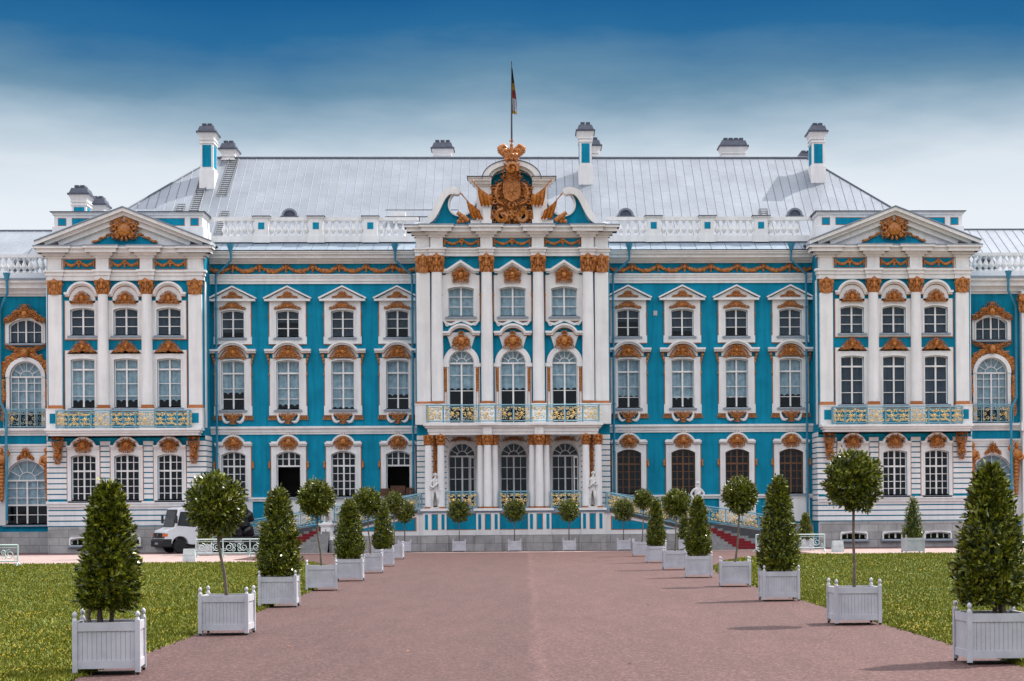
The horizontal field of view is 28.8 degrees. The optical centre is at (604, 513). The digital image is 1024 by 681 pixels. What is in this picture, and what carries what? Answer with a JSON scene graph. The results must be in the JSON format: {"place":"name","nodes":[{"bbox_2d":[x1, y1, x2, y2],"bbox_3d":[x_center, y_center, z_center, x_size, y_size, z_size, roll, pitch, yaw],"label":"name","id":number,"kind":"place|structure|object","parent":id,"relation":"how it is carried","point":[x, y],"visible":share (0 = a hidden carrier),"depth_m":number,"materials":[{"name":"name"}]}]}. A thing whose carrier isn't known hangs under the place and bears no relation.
{"place":"outdoors","nodes":[
{"label":"outdoors","id":0,"kind":"place"},
{"bbox_2d":[0,561,327,680],"bbox_3d":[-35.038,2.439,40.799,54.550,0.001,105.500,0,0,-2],"label":"lawn","id":1,"kind":"structure","parent":0,"point":[91,613],"depth_m":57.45,"materials":[{"name":"plant"}]},
{"bbox_2d":[0,547,1020,563],"bbox_3d":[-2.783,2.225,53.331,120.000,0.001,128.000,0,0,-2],"label":"forecourt paving","id":2,"kind":"structure","parent":0,"point":[68,559],"depth_m":109.08,"materials":[{"name":"grey concrete"}]},
{"bbox_2d":[151,507,241,552],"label":"van","id":3,"kind":"object","parent":2,"relation":"on","point":[178,529],"visible":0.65,"depth_m":118.42,"materials":[{"name":"white paint"}]},
{"bbox_2d":[195,538,264,556],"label":"iron fence","id":4,"kind":"object","parent":2,"relation":"on","point":[223,548],"visible":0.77,"depth_m":106.37,"materials":[{"name":"metal"}]},
{"bbox_2d":[234,493,421,552],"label":"staircase","id":5,"kind":"structure","parent":2,"relation":"on","point":[412,533],"depth_m":118.46,"materials":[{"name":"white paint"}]},
{"bbox_2d":[452,539,465,551],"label":"planter box","id":6,"kind":"object","parent":2,"relation":"on","point":[458,545],"visible":1,"depth_m":116.49,"materials":[{"name":"paint"}]},
{"bbox_2d":[446,498,471,540],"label":"standard tree","id":7,"kind":"object","parent":6,"relation":"in","point":[458,510],"visible":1,"depth_m":116.60,"materials":[{"name":"green plant"}]},
{"bbox_2d":[0,122,1023,553],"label":"palace","id":8,"kind":"structure","parent":2,"relation":"on","point":[488,338],"depth_m":123.39,"materials":[{"name":"white paint"}]},
{"bbox_2d":[0,348,46,427],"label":"french window","id":9,"kind":"structure","parent":8,"relation":"in","point":[28,380],"depth_m":123.21,"materials":[{"name":"white glass"}]},
{"bbox_2d":[3,304,45,352],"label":"window","id":10,"kind":"structure","parent":8,"relation":"in","point":[30,331],"depth_m":123.00,"materials":[{"name":"white paint"}]},
{"bbox_2d":[0,447,48,526],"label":"window","id":11,"kind":"structure","parent":8,"relation":"in","point":[27,506],"depth_m":123.33,"materials":[{"name":"grey glass"}]},
{"bbox_2d":[64,281,97,339],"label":"window","id":12,"kind":"structure","parent":8,"relation":"in","point":[82,303],"depth_m":120.95,"materials":[{"name":"white paint"}]},
{"bbox_2d":[64,340,97,411],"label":"window","id":13,"kind":"structure","parent":8,"relation":"in","point":[82,358],"depth_m":121.13,"materials":[{"name":"white paint"}]},
{"bbox_2d":[66,437,100,502],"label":"window","id":14,"kind":"structure","parent":8,"relation":"in","point":[85,468],"depth_m":121.16,"materials":[{"name":"white paint"}]},
{"bbox_2d":[108,281,141,339],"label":"window","id":15,"kind":"structure","parent":8,"relation":"in","point":[125,310],"depth_m":121.07,"materials":[{"name":"white paint"}]},
{"bbox_2d":[109,340,141,411],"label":"window","id":16,"kind":"structure","parent":8,"relation":"in","point":[128,378],"depth_m":121.24,"materials":[{"name":"white paint"}]},
{"bbox_2d":[109,436,143,501],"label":"window","id":17,"kind":"structure","parent":8,"relation":"in","point":[126,460],"depth_m":121.24,"materials":[{"name":"white paint"}]},
{"bbox_2d":[152,281,186,339],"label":"window","id":18,"kind":"structure","parent":8,"relation":"in","point":[169,311],"depth_m":121.16,"materials":[{"name":"white paint"}]},
{"bbox_2d":[153,436,186,501],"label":"window","id":19,"kind":"structure","parent":8,"relation":"in","point":[170,460],"depth_m":121.33,"materials":[{"name":"white paint"}]},
{"bbox_2d":[153,340,187,411],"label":"window","id":20,"kind":"structure","parent":8,"relation":"in","point":[170,389],"depth_m":121.33,"materials":[{"name":"white paint"}]},
{"bbox_2d":[209,341,255,424],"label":"window","id":21,"kind":"structure","parent":8,"relation":"in","point":[234,377],"depth_m":123.52,"materials":[{"name":"white paint"}]},
{"bbox_2d":[209,286,256,344],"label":"window","id":22,"kind":"structure","parent":8,"relation":"in","point":[236,325],"depth_m":123.52,"materials":[{"name":"white paint"}]},
{"bbox_2d":[213,433,253,498],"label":"window","id":23,"kind":"structure","parent":8,"relation":"in","point":[235,454],"depth_m":123.52,"materials":[{"name":"white paint"}]},
{"bbox_2d":[264,341,310,424],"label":"window","id":24,"kind":"structure","parent":8,"relation":"in","point":[287,378],"depth_m":123.64,"materials":[{"name":"white paint"}]},
{"bbox_2d":[263,286,311,344],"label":"window","id":25,"kind":"structure","parent":8,"relation":"in","point":[291,325],"depth_m":123.64,"materials":[{"name":"white paint"}]},
{"bbox_2d":[268,433,308,498],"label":"window","id":26,"kind":"structure","parent":8,"relation":"in","point":[288,468],"depth_m":123.70,"materials":[{"name":"white paint"}]},
{"bbox_2d":[318,285,365,344],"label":"window","id":27,"kind":"structure","parent":8,"relation":"in","point":[342,315],"depth_m":123.76,"materials":[{"name":"white paint"}]},
{"bbox_2d":[319,341,365,423],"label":"window","id":28,"kind":"structure","parent":8,"relation":"in","point":[343,389],"depth_m":123.79,"materials":[{"name":"white paint"}]},
{"bbox_2d":[323,433,363,497],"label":"window","id":29,"kind":"structure","parent":8,"relation":"in","point":[343,464],"depth_m":123.82,"materials":[{"name":"white paint"}]},
{"bbox_2d":[373,285,415,344],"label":"window","id":30,"kind":"structure","parent":8,"relation":"in","point":[394,311],"depth_m":123.88,"materials":[{"name":"white paint"}]},
{"bbox_2d":[374,340,415,423],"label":"window","id":31,"kind":"structure","parent":8,"relation":"in","point":[395,376],"depth_m":123.91,"materials":[{"name":"white paint"}]},
{"bbox_2d":[378,432,416,496],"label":"window","id":32,"kind":"structure","parent":8,"relation":"in","point":[395,453],"depth_m":123.97,"materials":[{"name":"white paint"}]},
{"bbox_2d":[442,260,480,325],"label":"window","id":33,"kind":"structure","parent":8,"relation":"in","point":[461,295],"depth_m":121.57,"materials":[{"name":"white paint"}]},
{"bbox_2d":[446,437,476,508],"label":"portico door","id":34,"kind":"structure","parent":8,"relation":"in","point":[461,458],"depth_m":123.82,"materials":[{"name":"white paint"}]},
{"bbox_2d":[443,323,480,422],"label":"french window","id":35,"kind":"structure","parent":8,"relation":"in","point":[461,365],"depth_m":121.75,"materials":[{"name":"white paint"}]},
{"bbox_2d":[492,260,532,325],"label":"window","id":36,"kind":"structure","parent":8,"relation":"in","point":[512,281],"depth_m":121.69,"materials":[{"name":"white paint"}]},
{"bbox_2d":[494,323,531,421],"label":"french window","id":37,"kind":"structure","parent":8,"relation":"in","point":[513,381],"depth_m":121.87,"materials":[{"name":"white paint"}]},
{"bbox_2d":[498,436,528,508],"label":"portico door","id":38,"kind":"structure","parent":8,"relation":"in","point":[513,456],"depth_m":123.94,"materials":[{"name":"white paint"}]},
{"bbox_2d":[544,260,582,325],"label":"window","id":39,"kind":"structure","parent":8,"relation":"in","point":[563,295],"depth_m":121.81,"materials":[{"name":"white paint"}]},
{"bbox_2d":[545,323,582,421],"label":"french window","id":40,"kind":"structure","parent":8,"relation":"in","point":[563,384],"depth_m":122.02,"materials":[{"name":"white paint"}]},
{"bbox_2d":[550,436,580,507],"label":"portico door","id":41,"kind":"structure","parent":8,"relation":"in","point":[565,455],"depth_m":124.09,"materials":[{"name":"white paint"}]},
{"bbox_2d":[610,431,648,496],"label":"window","id":42,"kind":"structure","parent":8,"relation":"in","point":[631,461],"depth_m":124.64,"materials":[{"name":"white paint"}]},
{"bbox_2d":[610,340,650,422],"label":"window","id":43,"kind":"structure","parent":8,"relation":"in","point":[631,373],"depth_m":124.48,"materials":[{"name":"white paint"}]},
{"bbox_2d":[609,285,651,343],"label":"window","id":44,"kind":"structure","parent":8,"relation":"in","point":[627,321],"depth_m":124.48,"materials":[{"name":"white paint"}]},
{"bbox_2d":[658,284,705,343],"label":"window","id":45,"kind":"structure","parent":8,"relation":"in","point":[680,305],"depth_m":124.58,"materials":[{"name":"white paint"}]},
{"bbox_2d":[663,431,702,495],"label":"window","id":46,"kind":"structure","parent":8,"relation":"in","point":[682,462],"depth_m":124.67,"materials":[{"name":"white paint"}]},
{"bbox_2d":[660,339,705,422],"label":"window","id":47,"kind":"structure","parent":8,"relation":"in","point":[682,375],"depth_m":124.61,"materials":[{"name":"white paint"}]},
{"bbox_2d":[712,284,759,342],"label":"window","id":48,"kind":"structure","parent":8,"relation":"in","point":[736,305],"depth_m":124.73,"materials":[{"name":"white paint"}]},
{"bbox_2d":[717,431,756,493],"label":"window","id":49,"kind":"structure","parent":8,"relation":"in","point":[736,452],"depth_m":124.76,"materials":[{"name":"white paint"}]},
{"bbox_2d":[714,339,759,421],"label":"window","id":50,"kind":"structure","parent":8,"relation":"in","point":[736,377],"depth_m":124.76,"materials":[{"name":"white paint"}]},
{"bbox_2d":[766,284,812,342],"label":"window","id":51,"kind":"structure","parent":8,"relation":"in","point":[788,306],"depth_m":124.85,"materials":[{"name":"white paint"}]},
{"bbox_2d":[768,339,812,421],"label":"window","id":52,"kind":"structure","parent":8,"relation":"in","point":[788,375],"depth_m":124.88,"materials":[{"name":"white paint"}]},
{"bbox_2d":[771,431,810,494],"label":"window","id":53,"kind":"structure","parent":8,"relation":"in","point":[789,453],"depth_m":125.03,"materials":[{"name":"white paint"}]},
{"bbox_2d":[834,279,867,337],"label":"window","id":54,"kind":"structure","parent":8,"relation":"in","point":[848,309],"depth_m":122.79,"materials":[{"name":"white paint"}]},
{"bbox_2d":[834,338,868,408],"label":"window","id":55,"kind":"structure","parent":8,"relation":"in","point":[850,368],"depth_m":123.00,"materials":[{"name":"white paint"}]},
{"bbox_2d":[836,432,868,455],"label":"window","id":56,"kind":"structure","parent":8,"relation":"in","point":[852,439],"depth_m":122.70,"materials":[{"name":"white paint"}]},
{"bbox_2d":[878,279,910,336],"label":"window","id":57,"kind":"structure","parent":8,"relation":"in","point":[893,302],"depth_m":122.91,"materials":[{"name":"white paint"}]},
{"bbox_2d":[879,338,910,407],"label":"window","id":58,"kind":"structure","parent":8,"relation":"in","point":[893,388],"depth_m":123.12,"materials":[{"name":"white paint"}]},
{"bbox_2d":[878,432,911,496],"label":"window","id":59,"kind":"structure","parent":8,"relation":"in","point":[892,453],"depth_m":123.12,"materials":[{"name":"white paint"}]},
{"bbox_2d":[920,432,952,496],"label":"window","id":60,"kind":"structure","parent":8,"relation":"in","point":[934,454],"depth_m":123.21,"materials":[{"name":"white paint"}]},
{"bbox_2d":[921,279,953,336],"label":"window","id":61,"kind":"structure","parent":8,"relation":"in","point":[935,320],"depth_m":123.03,"materials":[{"name":"white paint"}]},
{"bbox_2d":[922,337,953,407],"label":"window","id":62,"kind":"structure","parent":8,"relation":"in","point":[934,368],"depth_m":123.21,"materials":[{"name":"white paint"}]},
{"bbox_2d":[971,301,1012,348],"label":"window","id":63,"kind":"structure","parent":8,"relation":"in","point":[984,329],"depth_m":125.37,"materials":[{"name":"white paint"}]},
{"bbox_2d":[971,344,1016,422],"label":"french window","id":64,"kind":"structure","parent":8,"relation":"in","point":[991,385],"depth_m":125.61,"materials":[{"name":"white glass"}]},
{"bbox_2d":[974,442,1020,515],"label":"window","id":65,"kind":"structure","parent":8,"relation":"in","point":[1002,454],"depth_m":125.43,"materials":[{"name":"white paint"}]},
{"bbox_2d":[508,539,520,550],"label":"planter box","id":66,"kind":"object","parent":2,"relation":"on","point":[514,545],"visible":1,"depth_m":116.62,"materials":[{"name":"paint"}]},
{"bbox_2d":[503,498,525,540],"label":"standard tree","id":67,"kind":"object","parent":66,"relation":"in","point":[515,511],"visible":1,"depth_m":116.72,"materials":[{"name":"green plant"}]},
{"bbox_2d":[562,538,575,550],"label":"planter box","id":68,"kind":"object","parent":2,"relation":"on","point":[568,545],"visible":1,"depth_m":116.75,"materials":[{"name":"paint"}]},
{"bbox_2d":[556,498,579,540],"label":"standard tree","id":69,"kind":"object","parent":68,"relation":"in","point":[568,509],"visible":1,"depth_m":116.84,"materials":[{"name":"green plant"}]},
{"bbox_2d":[617,538,629,550],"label":"planter box","id":70,"kind":"object","parent":2,"relation":"on","point":[623,544],"visible":1,"depth_m":116.87,"materials":[{"name":"paint"}]},
{"bbox_2d":[611,497,635,539],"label":"standard tree","id":71,"kind":"object","parent":70,"relation":"in","point":[625,509],"visible":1,"depth_m":117.00,"materials":[{"name":"green plant"}]},
{"bbox_2d":[605,492,764,549],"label":"staircase","id":72,"kind":"structure","parent":2,"relation":"on","point":[633,529],"depth_m":119.07,"materials":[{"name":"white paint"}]},
{"bbox_2d":[901,534,924,552],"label":"planter box","id":73,"kind":"object","parent":2,"relation":"on","point":[912,544],"visible":0.98,"depth_m":103.95,"materials":[{"name":"paint"}]},
{"bbox_2d":[900,496,924,538],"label":"cone tree","id":74,"kind":"object","parent":73,"relation":"in","point":[910,528],"visible":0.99,"depth_m":104.22,"materials":[{"name":"green plant"}]},
{"bbox_2d":[0,0,1023,229],"label":"sky","id":75,"kind":"structure","parent":0,"point":[920,103],"materials":[{"name":"blue"}]},
{"bbox_2d":[75,550,1023,680],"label":"path","id":76,"kind":"structure","parent":0,"point":[562,616],"depth_m":36.00,"materials":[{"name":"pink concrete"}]},
{"bbox_2d":[72,608,145,674],"bbox_3d":[-6.962,1.801,28.047,0.920,0.888,0.920,0,0,-8],"label":"planter box","id":77,"kind":"object","parent":76,"relation":"on","point":[115,644],"visible":0.96,"depth_m":27.63,"materials":[{"name":"paint"}]},
{"bbox_2d":[70,477,145,622],"bbox_3d":[-6.982,0.565,28.061,1.070,2.178,1.024,0,0,-11],"label":"cone tree","id":78,"kind":"object","parent":77,"relation":"on","point":[109,579],"visible":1,"depth_m":27.84,"materials":[{"name":"green plant"}]},
{"bbox_2d":[198,585,255,634],"bbox_3d":[-7.018,1.801,37.081,0.920,0.888,0.920,0,0,-1],"label":"planter box","id":79,"kind":"object","parent":76,"relation":"on","point":[228,612],"visible":1,"depth_m":36.65,"materials":[{"name":"paint"}]},
{"bbox_2d":[182,468,248,595],"bbox_3d":[-7.239,0.396,37.067,1.298,2.508,1.349,0,0,-2],"label":"standard tree","id":80,"kind":"object","parent":79,"relation":"on","point":[215,504],"visible":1,"depth_m":36.76,"materials":[{"name":"green plant"}]},
{"bbox_2d":[258,570,299,606],"bbox_3d":[-7.842,1.807,48.057,0.920,0.888,0.920,0,0,-4],"label":"planter box","id":81,"kind":"object","parent":76,"relation":"on","point":[279,590],"visible":0.82,"depth_m":47.62,"materials":[{"name":"paint"}]},
{"bbox_2d":[252,482,304,576],"bbox_3d":[-7.851,0.454,48.066,1.277,2.421,1.265,0,0,29],"label":"cone tree","id":82,"kind":"object","parent":81,"relation":"in","point":[277,555],"visible":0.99,"depth_m":47.81,"materials":[{"name":"green plant"}]},
{"bbox_2d":[305,560,336,590],"bbox_3d":[-8.292,1.810,58.438,0.920,0.888,0.920,0,0,-8],"label":"planter box","id":83,"kind":"object","parent":76,"relation":"on","point":[319,576],"visible":1,"depth_m":58.01,"materials":[{"name":"paint"}]},
{"bbox_2d":[295,475,336,565],"bbox_3d":[-8.454,0.259,58.434,1.232,2.795,1.188,0,0,19],"label":"standard tree","id":84,"kind":"object","parent":83,"relation":"on","point":[316,497],"visible":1,"depth_m":58.19,"materials":[{"name":"green plant"}]},
{"bbox_2d":[335,554,364,580],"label":"planter box","id":85,"kind":"object","parent":76,"relation":"on","point":[350,568],"visible":0.92,"depth_m":66.22,"materials":[{"name":"paint"}]},
{"bbox_2d":[332,497,366,558],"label":"cone tree","id":86,"kind":"object","parent":85,"relation":"in","point":[349,542],"visible":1,"depth_m":66.44,"materials":[{"name":"green plant"}]},
{"bbox_2d":[364,549,383,572],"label":"planter box","id":87,"kind":"object","parent":76,"relation":"on","point":[373,561],"visible":0.62,"depth_m":75.13,"materials":[{"name":"paint"}]},
{"bbox_2d":[352,485,383,553],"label":"standard tree","id":88,"kind":"object","parent":87,"relation":"on","point":[368,502],"visible":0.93,"depth_m":75.34,"materials":[{"name":"green plant"}]},
{"bbox_2d":[372,545,393,565],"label":"planter box","id":89,"kind":"object","parent":76,"relation":"on","point":[388,556],"visible":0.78,"depth_m":84.89,"materials":[{"name":"paint"}]},
{"bbox_2d":[371,501,394,548],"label":"cone tree","id":90,"kind":"object","parent":89,"relation":"in","point":[383,536],"visible":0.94,"depth_m":85.11,"materials":[{"name":"green plant"}]},
{"bbox_2d":[386,541,403,558],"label":"planter box","id":91,"kind":"object","parent":76,"relation":"on","point":[398,550],"visible":0.55,"depth_m":98.45,"materials":[{"name":"paint"}]},
{"bbox_2d":[384,491,406,543],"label":"standard tree","id":92,"kind":"object","parent":91,"relation":"on","point":[394,500],"visible":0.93,"depth_m":98.63,"materials":[{"name":"green plant"}]},
{"bbox_2d":[645,542,666,562],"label":"planter box","id":93,"kind":"object","parent":76,"relation":"on","point":[653,553],"visible":0.77,"depth_m":87.74,"materials":[{"name":"paint"}]},
{"bbox_2d":[645,497,667,545],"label":"cone tree","id":94,"kind":"object","parent":93,"relation":"in","point":[656,533],"visible":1,"depth_m":87.98,"materials":[{"name":"green plant"}]},
{"bbox_2d":[662,546,687,569],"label":"planter box","id":95,"kind":"object","parent":76,"relation":"on","point":[673,559],"visible":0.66,"depth_m":76.52,"materials":[{"name":"paint"}]},
{"bbox_2d":[660,487,691,550],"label":"standard tree","id":96,"kind":"object","parent":95,"relation":"on","point":[676,502],"visible":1,"depth_m":76.71,"materials":[{"name":"green plant"}]},
{"bbox_2d":[685,551,712,577],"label":"planter box","id":97,"kind":"object","parent":76,"relation":"on","point":[699,565],"visible":1,"depth_m":67.23,"materials":[{"name":"paint"}]},
{"bbox_2d":[682,494,712,555],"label":"cone tree","id":98,"kind":"object","parent":97,"relation":"on","point":[697,540],"visible":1,"depth_m":67.45,"materials":[{"name":"green plant"}]},
{"bbox_2d":[719,556,750,586],"bbox_3d":[3.894,1.725,59.279,0.920,0.888,0.920,0,0,1],"label":"planter box","id":99,"kind":"object","parent":76,"relation":"on","point":[733,572],"visible":1,"depth_m":58.85,"materials":[{"name":"paint"}]},
{"bbox_2d":[720,473,759,561],"bbox_3d":[4.063,0.183,59.287,1.158,2.778,1.240,0,0,-28],"label":"standard tree","id":100,"kind":"object","parent":99,"relation":"on","point":[740,494],"visible":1,"depth_m":59.04,"materials":[{"name":"green plant"}]},
{"bbox_2d":[758,565,799,600],"bbox_3d":[4.357,1.722,49.590,0.920,0.888,0.920,0,0,-3],"label":"planter box","id":101,"kind":"object","parent":76,"relation":"on","point":[778,583],"visible":0.91,"depth_m":49.16,"materials":[{"name":"paint"}]},
{"bbox_2d":[755,473,802,571],"bbox_3d":[4.316,0.283,49.561,1.243,2.590,1.225,0,0,19],"label":"cone tree","id":102,"kind":"object","parent":101,"relation":"in","point":[779,541],"visible":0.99,"depth_m":49.35,"materials":[{"name":"green plant"}]},
{"bbox_2d":[826,578,881,624],"bbox_3d":[4.895,1.718,39.003,0.920,0.888,0.920,0,0,-4],"label":"planter box","id":103,"kind":"object","parent":76,"relation":"on","point":[861,602],"visible":1,"depth_m":38.57,"materials":[{"name":"paint"}]},
{"bbox_2d":[819,444,888,586],"bbox_3d":[4.908,0.104,38.996,1.366,2.919,1.348,0,0,-2],"label":"standard tree","id":104,"kind":"object","parent":103,"relation":"on","point":[851,482],"visible":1,"depth_m":38.73,"materials":[{"name":"green plant"}]},
{"bbox_2d":[952,600,1023,664],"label":"planter box","id":105,"kind":"object","parent":76,"relation":"on","point":[979,634],"visible":0.86,"depth_m":28.39,"materials":[{"name":"paint"}]},
{"bbox_2d":[945,459,1023,612],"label":"cone tree","id":106,"kind":"object","parent":105,"relation":"in","point":[988,567],"visible":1,"depth_m":28.56,"materials":[{"name":"green plant"}]},
{"bbox_2d":[713,552,1023,666],"bbox_3d":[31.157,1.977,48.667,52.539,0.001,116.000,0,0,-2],"label":"lawn","id":107,"kind":"structure","parent":0,"point":[892,582],"depth_m":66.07,"materials":[{"name":"plant"}]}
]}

